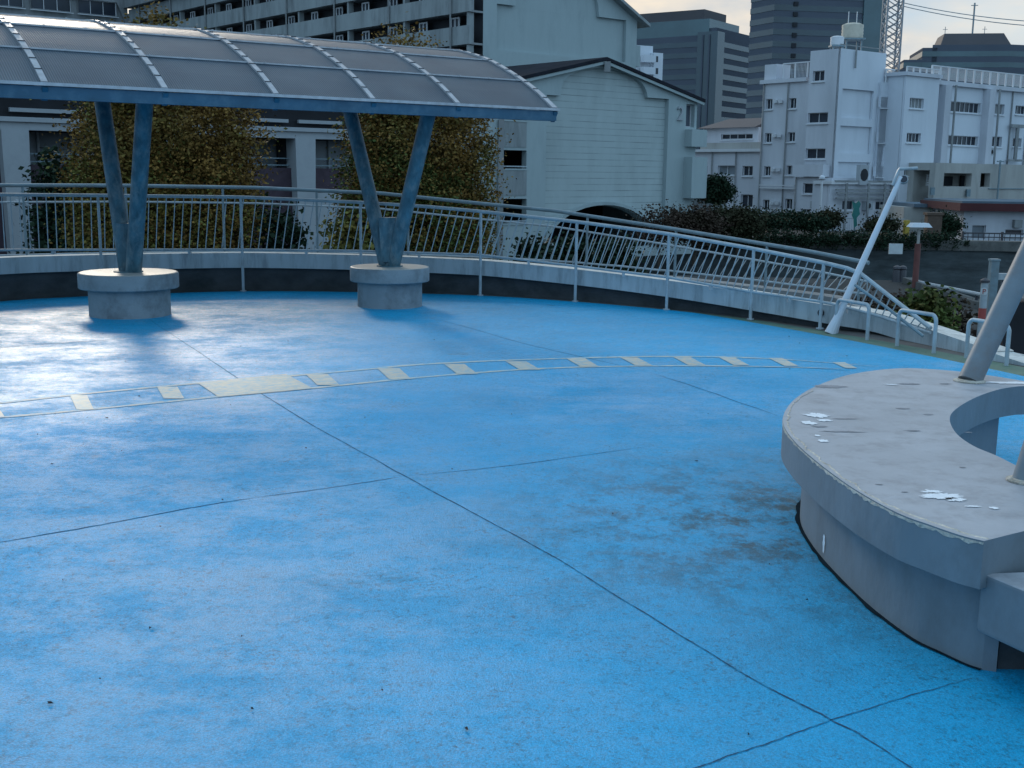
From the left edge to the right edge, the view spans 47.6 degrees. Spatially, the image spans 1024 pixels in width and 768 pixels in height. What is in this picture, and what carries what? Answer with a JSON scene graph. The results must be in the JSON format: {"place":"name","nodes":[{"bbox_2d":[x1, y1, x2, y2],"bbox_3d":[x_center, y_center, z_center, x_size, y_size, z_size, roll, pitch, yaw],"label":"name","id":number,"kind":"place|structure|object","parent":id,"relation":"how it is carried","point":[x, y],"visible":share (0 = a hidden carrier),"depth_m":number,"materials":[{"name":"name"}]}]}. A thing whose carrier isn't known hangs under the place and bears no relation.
{"place":"outdoors","nodes":[
{"label":"outdoors","id":0,"kind":"place"},
{"bbox_2d":[0,84,476,257],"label":"arcade building","id":1,"kind":"structure","parent":0,"point":[301,156],"depth_m":34.26,"materials":[{"name":"white paint"}]},
{"bbox_2d":[0,0,650,68],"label":"apartment block","id":2,"kind":"structure","parent":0,"point":[505,33],"depth_m":77.96,"materials":[{"name":"grey concrete"}]},
{"bbox_2d":[0,0,25,8],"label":"window","id":3,"kind":"structure","parent":2,"relation":"in","point":[5,3],"depth_m":102.34,"materials":[{"name":"grey glass"}]},
{"bbox_2d":[29,0,73,13],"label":"window","id":4,"kind":"structure","parent":2,"relation":"in","point":[56,5],"depth_m":104.52,"materials":[{"name":"grey glass"}]},
{"bbox_2d":[77,0,118,17],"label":"window","id":5,"kind":"structure","parent":2,"relation":"in","point":[90,7],"depth_m":107.05,"materials":[{"name":"grey glass"}]},
{"bbox_2d":[288,16,294,23],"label":"window","id":6,"kind":"structure","parent":2,"relation":"in","point":[291,19],"depth_m":87.41,"materials":[{"name":"grey glass"}]},
{"bbox_2d":[311,11,317,19],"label":"window","id":7,"kind":"structure","parent":2,"relation":"in","point":[314,15],"depth_m":84.87,"materials":[{"name":"grey glass"}]},
{"bbox_2d":[336,7,342,15],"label":"window","id":8,"kind":"structure","parent":2,"relation":"in","point":[339,11],"depth_m":82.28,"materials":[{"name":"grey glass"}]},
{"bbox_2d":[362,31,369,39],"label":"window","id":9,"kind":"structure","parent":2,"relation":"in","point":[366,34],"depth_m":80.06,"materials":[{"name":"grey glass"}]},
{"bbox_2d":[362,2,369,10],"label":"window","id":10,"kind":"structure","parent":2,"relation":"in","point":[366,5],"depth_m":79.71,"materials":[{"name":"grey glass"}]},
{"bbox_2d":[389,0,397,5],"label":"window","id":11,"kind":"structure","parent":2,"relation":"in","point":[391,2],"depth_m":77.18,"materials":[{"name":"grey glass"}]},
{"bbox_2d":[419,22,427,31],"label":"window","id":12,"kind":"structure","parent":2,"relation":"in","point":[422,25],"depth_m":74.93,"materials":[{"name":"clear glass"}]},
{"bbox_2d":[451,17,459,26],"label":"window","id":13,"kind":"structure","parent":2,"relation":"in","point":[455,22],"depth_m":72.36,"materials":[{"name":"clear glass"}]},
{"bbox_2d":[127,0,1023,70],"label":"sky","id":14,"kind":"structure","parent":0,"point":[921,29],"materials":[{"name":"white"}]},
{"bbox_2d":[637,9,749,148],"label":"office tower","id":15,"kind":"structure","parent":0,"point":[705,52],"depth_m":393.62,"materials":[{"name":"grey concrete"}]},
{"bbox_2d":[745,0,886,117],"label":"office tower","id":16,"kind":"structure","parent":0,"point":[786,31],"depth_m":358.97,"materials":[{"name":"grey concrete"}]},
{"bbox_2d":[669,228,977,335],"bbox_3d":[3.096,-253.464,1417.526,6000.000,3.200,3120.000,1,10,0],"label":"ground","id":17,"kind":"structure","parent":0,"point":[889,286],"depth_m":46.98,"materials":[{"name":"concrete"}]},
{"bbox_2d":[8,143,89,253],"bbox_3d":[-9.884,-2.862,25.541,2.107,4.902,2.204,1,10,0],"label":"evergreen shrub","id":18,"kind":"object","parent":17,"relation":"on","point":[51,177],"visible":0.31,"depth_m":24.96,"materials":[{"name":"green plant"}]},
{"bbox_2d":[30,0,295,252],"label":"leafy tree","id":19,"kind":"object","parent":17,"relation":"on","point":[185,159],"visible":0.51,"depth_m":22.88,"materials":[{"name":"green plant"}]},
{"bbox_2d":[244,192,319,248],"bbox_3d":[-4.767,-1.980,23.927,1.648,3.875,1.843,1,10,0],"label":"evergreen shrub","id":20,"kind":"object","parent":17,"relation":"on","point":[281,230],"visible":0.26,"depth_m":23.71,"materials":[{"name":"green plant"}]},
{"bbox_2d":[311,204,373,249],"bbox_3d":[-3.342,-1.711,23.049,1.510,3.697,1.408,7,12,29],"label":"evergreen shrub","id":21,"kind":"object","parent":17,"relation":"on","point":[344,234],"visible":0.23,"depth_m":22.76,"materials":[{"name":"green plant"}]},
{"bbox_2d":[320,11,518,259],"bbox_3d":[-2.018,-4.227,25.694,4.360,7.736,4.397,1,10,0],"label":"leafy tree","id":22,"kind":"object","parent":17,"relation":"on","point":[447,170],"visible":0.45,"depth_m":24.92,"materials":[{"name":"green plant"}]},
{"bbox_2d":[0,252,1023,365],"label":"access ramp","id":23,"kind":"structure","parent":17,"relation":"on","point":[30,276],"depth_m":14.17,"materials":[{"name":"concrete"}]},
{"bbox_2d":[0,183,869,300],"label":"ramp railing","id":24,"kind":"object","parent":23,"relation":"on","point":[675,229],"visible":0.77,"depth_m":16.01,"materials":[{"name":"metal"}]},
{"bbox_2d":[0,290,1023,366],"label":"deck slab","id":25,"kind":"structure","parent":17,"relation":"on","point":[879,337],"depth_m":12.23,"materials":[{"name":"grey concrete"}]},
{"bbox_2d":[0,291,1023,767],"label":"blue deck","id":26,"kind":"structure","parent":25,"relation":"on","point":[308,623],"depth_m":4.72,"materials":[{"name":"blue paint"}]},
{"bbox_2d":[77,268,178,319],"bbox_3d":[-4.046,-0.956,12.277,1.020,0.462,1.020,1,10,0],"label":"round seat","id":27,"kind":"object","parent":26,"relation":"on","point":[145,294],"visible":0.96,"depth_m":11.92,"materials":[{"name":"grey concrete"}]},
{"bbox_2d":[0,13,559,272],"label":"walkway canopy","id":28,"kind":"object","parent":27,"relation":"on","point":[151,65],"visible":0.99,"depth_m":11.92,"materials":[{"name":"metal"}]},
{"bbox_2d":[350,263,428,308],"bbox_3d":[-1.408,-1.125,13.373,0.910,0.462,0.910,1,10,0],"label":"round seat","id":29,"kind":"object","parent":26,"relation":"on","point":[389,287],"visible":0.94,"depth_m":13.05,"materials":[{"name":"grey concrete"}]},
{"bbox_2d":[0,357,855,416],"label":"lane blocks","id":30,"kind":"structure","parent":26,"relation":"on","point":[254,385],"depth_m":8.55,"materials":[{"name":"beige paint"}]},
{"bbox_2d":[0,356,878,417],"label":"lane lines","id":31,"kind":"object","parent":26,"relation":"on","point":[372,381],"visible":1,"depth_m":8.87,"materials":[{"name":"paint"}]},
{"bbox_2d":[47,339,846,734],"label":"leaf litter","id":32,"kind":"object","parent":26,"relation":"on","point":[243,635],"visible":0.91,"depth_m":3.94,"materials":[{"name":"brown plant"}]},
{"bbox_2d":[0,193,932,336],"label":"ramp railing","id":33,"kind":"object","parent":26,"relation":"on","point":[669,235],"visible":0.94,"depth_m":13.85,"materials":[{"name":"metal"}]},
{"bbox_2d":[1,318,966,767],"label":"deck joints","id":34,"kind":"object","parent":26,"relation":"on","point":[601,586],"visible":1,"depth_m":4.38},
{"bbox_2d":[781,368,1023,671],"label":"curved bench","id":35,"kind":"object","parent":26,"relation":"on","point":[909,517],"visible":1,"depth_m":4.24,"materials":[{"name":"grey paint"}]},
{"bbox_2d":[953,238,1023,383],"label":"leaning pole","id":36,"kind":"object","parent":35,"relation":"on","point":[990,336],"visible":0.94,"depth_m":6.30,"materials":[{"name":"metal"}]},
{"bbox_2d":[1006,441,1023,484],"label":"leaning pole","id":37,"kind":"object","parent":35,"relation":"on","point":[1017,477],"visible":1,"depth_m":4.22,"materials":[{"name":"metal"}]},
{"bbox_2d":[683,311,1023,375],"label":"green strip","id":38,"kind":"object","parent":25,"relation":"on","point":[1012,369],"visible":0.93,"depth_m":10.71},
{"bbox_2d":[835,298,870,339],"bbox_3d":[3.312,-0.636,11.302,0.036,0.361,0.528,-3,11,-21],"label":"barrier loop","id":39,"kind":"object","parent":38,"relation":"on","point":[866,304],"visible":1,"depth_m":11.10,"materials":[{"name":"paint"}]},
{"bbox_2d":[825,166,917,333],"bbox_3d":[3.542,-1.304,11.455,0.842,1.669,0.120,-1,10,-7],"label":"leaning mast","id":40,"kind":"object","parent":38,"relation":"on","point":[833,327],"visible":0.99,"depth_m":11.44,"materials":[{"name":"metal"}]},
{"bbox_2d":[895,308,937,353],"bbox_3d":[3.659,-0.486,10.504,0.036,0.361,0.497,-4,11,-24],"label":"barrier loop","id":41,"kind":"object","parent":38,"relation":"on","point":[924,313],"visible":1,"depth_m":10.43,"materials":[{"name":"paint"}]},
{"bbox_2d":[964,318,1010,365],"bbox_3d":[4.039,-0.364,9.860,0.036,0.361,0.468,-4,11,-25],"label":"barrier loop","id":42,"kind":"object","parent":38,"relation":"on","point":[1007,346],"visible":0.73,"depth_m":9.91,"materials":[{"name":"paint"}]},
{"bbox_2d":[508,227,555,263],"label":"shrub","id":43,"kind":"object","parent":17,"relation":"on","point":[528,249],"visible":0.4,"depth_m":35.64,"materials":[{"name":"green plant"}]},
{"bbox_2d":[539,231,594,265],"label":"shrub","id":44,"kind":"object","parent":17,"relation":"on","point":[568,241],"visible":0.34,"depth_m":33.59,"materials":[{"name":"green plant"}]},
{"bbox_2d":[461,57,707,260],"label":"gabled hall","id":45,"kind":"structure","parent":17,"relation":"on","point":[615,139],"depth_m":59.22,"materials":[{"name":"white paint"}]},
{"bbox_2d":[686,104,690,126],"bbox_3d":[9.433,-14.513,62.799,0.566,1.209,0.490,1,10,0],"label":"window","id":46,"kind":"structure","parent":45,"relation":"in","point":[688,107],"depth_m":62.93,"materials":[{"name":"grey glass"}]},
{"bbox_2d":[579,230,646,272],"bbox_3d":[2.914,-2.986,32.916,2.059,2.791,1.770,1,10,0],"label":"shrub","id":47,"kind":"object","parent":17,"relation":"on","point":[620,260],"visible":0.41,"depth_m":32.70,"materials":[{"name":"green plant"}]},
{"bbox_2d":[636,45,662,79],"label":"white flats","id":48,"kind":"structure","parent":17,"relation":"on","point":[651,63],"depth_m":164.96,"materials":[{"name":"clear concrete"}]},
{"bbox_2d":[624,201,686,271],"bbox_3d":[6.464,-6.579,51.775,2.601,3.153,2.666,6,11,25],"label":"tree","id":49,"kind":"object","parent":17,"relation":"on","point":[661,220],"visible":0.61,"depth_m":51.40,"materials":[{"name":"green plant"}]},
{"bbox_2d":[650,198,733,265],"bbox_3d":[8.545,-7.298,55.661,4.086,3.225,3.337,1,10,0],"label":"scrub bush","id":50,"kind":"object","parent":17,"relation":"on","point":[700,219],"visible":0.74,"depth_m":55.01,"materials":[{"name":"green plant"}]},
{"bbox_2d":[693,199,726,210],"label":"retaining block","id":51,"kind":"structure","parent":17,"relation":"on","point":[700,205],"depth_m":71.36,"materials":[{"name":"grey concrete"}]},
{"bbox_2d":[694,172,740,247],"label":"clipped bush","id":52,"kind":"object","parent":17,"relation":"on","point":[719,188],"visible":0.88,"depth_m":68.57,"materials":[{"name":"green plant"}]},
{"bbox_2d":[703,200,781,260],"bbox_3d":[11.469,-7.974,59.660,4.081,3.248,3.932,-5,12,-29],"label":"scrub bush","id":53,"kind":"object","parent":17,"relation":"on","point":[747,222],"visible":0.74,"depth_m":58.80,"materials":[{"name":"green plant"}]},
{"bbox_2d":[750,208,801,233],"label":"bank shrub","id":54,"kind":"object","parent":17,"relation":"on","point":[782,225],"visible":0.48,"depth_m":72.84,"materials":[{"name":"green plant"}]},
{"bbox_2d":[767,202,819,233],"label":"bank shrub","id":55,"kind":"object","parent":17,"relation":"on","point":[796,214],"visible":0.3,"depth_m":74.78,"materials":[{"name":"green plant"}]},
{"bbox_2d":[588,237,1021,291],"bbox_3d":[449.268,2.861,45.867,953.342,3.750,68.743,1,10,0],"label":"canal wall","id":56,"kind":"structure","parent":17,"relation":"on","point":[965,267],"depth_m":70.98,"materials":[{"name":"concrete"}]},
{"bbox_2d":[888,243,902,253],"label":"notice board","id":57,"kind":"object","parent":56,"relation":"attached to","point":[895,248],"visible":1,"depth_m":67.41,"materials":[{"name":"white metal"}]},
{"bbox_2d":[790,210,833,235],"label":"bank shrub","id":58,"kind":"object","parent":17,"relation":"on","point":[812,220],"visible":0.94,"depth_m":73.79,"materials":[{"name":"green plant"}]},
{"bbox_2d":[819,175,824,230],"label":"street lamp","id":59,"kind":"object","parent":17,"relation":"on","point":[821,177],"visible":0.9,"depth_m":82.76,"materials":[{"name":"white metal"}]},
{"bbox_2d":[804,204,851,232],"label":"bank shrub","id":60,"kind":"object","parent":17,"relation":"on","point":[836,219],"visible":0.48,"depth_m":74.83,"materials":[{"name":"green plant"}]},
{"bbox_2d":[692,226,969,253],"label":"hedge","id":61,"kind":"object","parent":17,"relation":"on","point":[828,238],"visible":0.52,"depth_m":70.28,"materials":[{"name":"green plant"}]},
{"bbox_2d":[852,200,860,231],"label":"teal sign","id":62,"kind":"object","parent":17,"relation":"on","point":[856,211],"visible":0.93,"depth_m":77.16,"materials":[{"name":"teal"}]},
{"bbox_2d":[840,218,904,232],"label":"fence","id":63,"kind":"object","parent":17,"relation":"on","point":[865,220],"visible":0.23,"depth_m":78.24,"materials":[{"name":"paint"}]},
{"bbox_2d":[858,208,905,237],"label":"bank shrub","id":64,"kind":"object","parent":17,"relation":"on","point":[870,225],"visible":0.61,"depth_m":72.96,"materials":[{"name":"green plant"}]},
{"bbox_2d":[879,0,904,71],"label":"lattice tower","id":65,"kind":"structure","parent":17,"relation":"on","point":[886,16],"depth_m":124.88,"materials":[{"name":"grey metal"}]},
{"bbox_2d":[898,5,1023,25],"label":"overhead cable","id":66,"kind":"object","parent":65,"relation":"attached to","point":[962,17],"visible":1,"depth_m":118.28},
{"bbox_2d":[898,1,1023,20],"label":"overhead cable","id":67,"kind":"object","parent":65,"relation":"attached to","point":[961,13],"visible":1,"depth_m":118.30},
{"bbox_2d":[892,265,900,281],"bbox_3d":[16.116,-4.631,48.633,0.360,0.680,0.351,1,10,0],"label":"bollard","id":68,"kind":"object","parent":17,"relation":"on","point":[896,274],"visible":1,"depth_m":48.52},
{"bbox_2d":[900,265,906,281],"bbox_3d":[16.378,-4.634,48.667,0.360,0.680,0.351,1,10,0],"label":"bollard","id":69,"kind":"object","parent":17,"relation":"on","point":[903,271],"visible":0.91,"depth_m":48.53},
{"bbox_2d":[831,286,977,336],"bbox_3d":[9.560,-1.164,29.199,5.700,2.015,12.903,4,11,17],"label":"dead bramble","id":70,"kind":"object","parent":17,"relation":"on","point":[965,315],"visible":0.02,"depth_m":32.75,"materials":[{"name":"green plant"}]},
{"bbox_2d":[879,202,932,235],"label":"flat shed","id":71,"kind":"structure","parent":17,"relation":"on","point":[912,212],"depth_m":83.20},
{"bbox_2d":[903,220,909,238],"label":"yellow post","id":72,"kind":"object","parent":17,"relation":"on","point":[906,223],"visible":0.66,"depth_m":73.22,"materials":[{"name":"metal"}]},
{"bbox_2d":[906,223,932,287],"bbox_3d":[16.042,-5.090,45.949,0.840,2.549,0.600,1,10,0],"label":"street lamp","id":73,"kind":"object","parent":17,"relation":"on","point":[916,264],"visible":1,"depth_m":45.85,"materials":[{"name":"metal"}]},
{"bbox_2d":[892,282,961,330],"bbox_3d":[7.848,-0.777,22.313,1.498,2.385,1.496,7,12,29],"label":"bank bush","id":74,"kind":"object","parent":17,"relation":"on","point":[931,300],"visible":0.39,"depth_m":21.86,"materials":[{"name":"green plant"}]},
{"bbox_2d":[902,277,979,308],"bbox_3d":[16.038,-3.607,43.430,0.400,0.549,9.174,1,10,4],"label":"pipe rail","id":75,"kind":"object","parent":17,"relation":"on","point":[920,283],"visible":0.51,"depth_m":41.42,"materials":[{"name":"metal"}]},
{"bbox_2d":[921,205,965,234],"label":"bank shrub","id":76,"kind":"object","parent":17,"relation":"on","point":[949,220],"visible":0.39,"depth_m":74.75,"materials":[{"name":"green plant"}]},
{"bbox_2d":[941,214,971,238],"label":"bank shrub","id":77,"kind":"object","parent":17,"relation":"on","point":[959,227],"visible":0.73,"depth_m":74.85,"materials":[{"name":"green plant"}]},
{"bbox_2d":[976,278,989,336],"bbox_3d":[8.540,-0.657,21.206,0.170,2.559,0.174,1,10,0],"label":"sign post","id":78,"kind":"object","parent":17,"relation":"on","point":[985,282],"visible":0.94,"depth_m":21.01,"materials":[{"name":"metal"}]},
{"bbox_2d":[961,231,1023,240],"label":"bank fence","id":79,"kind":"object","parent":17,"relation":"on","point":[983,237],"visible":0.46,"depth_m":71.85,"materials":[{"name":"metal"}]},
{"bbox_2d":[976,258,1023,353],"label":"footbridge","id":80,"kind":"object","parent":17,"relation":"on","point":[1016,324],"visible":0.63,"depth_m":24.30,"materials":[{"name":"paint"}]},
{"bbox_2d":[695,44,1023,230],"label":"white building","id":81,"kind":"structure","parent":0,"point":[854,126],"depth_m":96.62,"materials":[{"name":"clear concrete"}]},
{"bbox_2d":[719,166,734,174],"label":"window","id":82,"kind":"structure","parent":81,"relation":"in","point":[730,170],"depth_m":105.31,"materials":[{"name":"grey glass"}]},
{"bbox_2d":[719,134,752,140],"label":"window","id":83,"kind":"structure","parent":81,"relation":"in","point":[724,136],"depth_m":109.24,"materials":[{"name":"black glass"}]},
{"bbox_2d":[740,166,752,176],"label":"window","id":84,"kind":"structure","parent":81,"relation":"in","point":[748,170],"depth_m":103.38,"materials":[{"name":"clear glass"}]},
{"bbox_2d":[742,194,752,208],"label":"window","id":85,"kind":"structure","parent":81,"relation":"in","point":[746,199],"depth_m":103.85,"materials":[{"name":"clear glass"}]},
{"bbox_2d":[762,166,769,176],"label":"window","id":86,"kind":"structure","parent":81,"relation":"in","point":[767,168],"depth_m":100.25,"materials":[{"name":"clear glass"}]},
{"bbox_2d":[763,133,771,143],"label":"window","id":87,"kind":"structure","parent":81,"relation":"in","point":[768,135],"depth_m":99.78,"materials":[{"name":"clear glass"}]},
{"bbox_2d":[764,99,772,110],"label":"window","id":88,"kind":"structure","parent":81,"relation":"in","point":[769,101],"depth_m":99.34,"materials":[{"name":"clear glass"}]},
{"bbox_2d":[785,199,791,210],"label":"window","id":89,"kind":"structure","parent":81,"relation":"in","point":[788,206],"depth_m":98.73,"materials":[{"name":"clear glass"}]},
{"bbox_2d":[786,132,794,142],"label":"window","id":90,"kind":"structure","parent":81,"relation":"in","point":[791,134],"depth_m":97.71,"materials":[{"name":"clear glass"}]},
{"bbox_2d":[787,98,796,109],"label":"window","id":91,"kind":"structure","parent":81,"relation":"in","point":[793,100],"depth_m":97.32,"materials":[{"name":"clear glass"}]},
{"bbox_2d":[801,183,812,194],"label":"window","id":92,"kind":"structure","parent":81,"relation":"in","point":[808,187],"depth_m":95.05,"materials":[{"name":"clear glass"}]},
{"bbox_2d":[803,148,825,159],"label":"window","id":93,"kind":"structure","parent":81,"relation":"in","point":[812,154],"depth_m":94.82,"materials":[{"name":"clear glass"}]},
{"bbox_2d":[805,112,827,124],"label":"window","id":94,"kind":"structure","parent":81,"relation":"in","point":[821,118],"depth_m":94.31,"materials":[{"name":"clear glass"}]},
{"bbox_2d":[810,71,824,82],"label":"window","id":95,"kind":"structure","parent":81,"relation":"in","point":[818,75],"depth_m":93.86,"materials":[{"name":"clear glass"}]},
{"bbox_2d":[828,36,844,48],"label":"water tank","id":96,"kind":"object","parent":81,"relation":"on","point":[836,41],"visible":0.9,"depth_m":95.36,"materials":[{"name":"white plastic"}]},
{"bbox_2d":[841,201,852,211],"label":"window","id":97,"kind":"structure","parent":81,"relation":"in","point":[849,203],"depth_m":93.59,"materials":[{"name":"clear glass"}]},
{"bbox_2d":[841,12,865,50],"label":"water tank","id":98,"kind":"object","parent":81,"relation":"on","point":[852,32],"visible":0.93,"depth_m":97.62,"materials":[{"name":"beige plastic"}]},
{"bbox_2d":[874,201,885,211],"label":"window","id":99,"kind":"structure","parent":81,"relation":"in","point":[878,203],"depth_m":95.94,"materials":[{"name":"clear glass"}]},
{"bbox_2d":[906,133,921,143],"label":"window","id":100,"kind":"structure","parent":81,"relation":"in","point":[911,137],"depth_m":96.03,"materials":[{"name":"clear glass"}]},
{"bbox_2d":[909,98,923,109],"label":"window","id":101,"kind":"structure","parent":81,"relation":"in","point":[914,102],"depth_m":95.54,"materials":[{"name":"grey glass"}]},
{"bbox_2d":[948,135,978,146],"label":"window","id":102,"kind":"structure","parent":81,"relation":"in","point":[957,140],"depth_m":102.09,"materials":[{"name":"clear glass"}]},
{"bbox_2d":[950,101,981,114],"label":"window","id":103,"kind":"structure","parent":81,"relation":"in","point":[970,108],"depth_m":101.58,"materials":[{"name":"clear glass"}]},
{"bbox_2d":[992,137,999,147],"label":"window","id":104,"kind":"structure","parent":81,"relation":"in","point":[993,138],"depth_m":105.02,"materials":[{"name":"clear glass"}]},
{"bbox_2d":[995,104,1005,115],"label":"window","id":105,"kind":"structure","parent":81,"relation":"in","point":[996,105],"depth_m":104.53,"materials":[{"name":"grey glass"}]},
{"bbox_2d":[1015,106,1023,115],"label":"window","id":106,"kind":"structure","parent":81,"relation":"in","point":[1019,109],"depth_m":106.67,"materials":[{"name":"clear glass"}]},
{"bbox_2d":[923,212,943,238],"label":"gate pier","id":107,"kind":"structure","parent":0,"point":[933,220],"depth_m":72.03,"materials":[{"name":"brown brick"}]},
{"bbox_2d":[892,3,1023,87],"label":"office tower","id":108,"kind":"structure","parent":0,"point":[997,52],"depth_m":349.83,"materials":[{"name":"grey concrete"}]},
{"bbox_2d":[920,198,1023,240],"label":"riverside house","id":109,"kind":"structure","parent":0,"point":[997,215],"depth_m":76.17,"materials":[{"name":"white paint"}]},
{"bbox_2d":[971,225,984,238],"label":"window","id":110,"kind":"structure","parent":109,"relation":"in","point":[975,228],"depth_m":76.51,"materials":[{"name":"grey glass"}]},
{"bbox_2d":[1003,229,1021,236],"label":"window","id":111,"kind":"structure","parent":109,"relation":"in","point":[1006,230],"depth_m":76.37,"materials":[{"name":"grey glass"}]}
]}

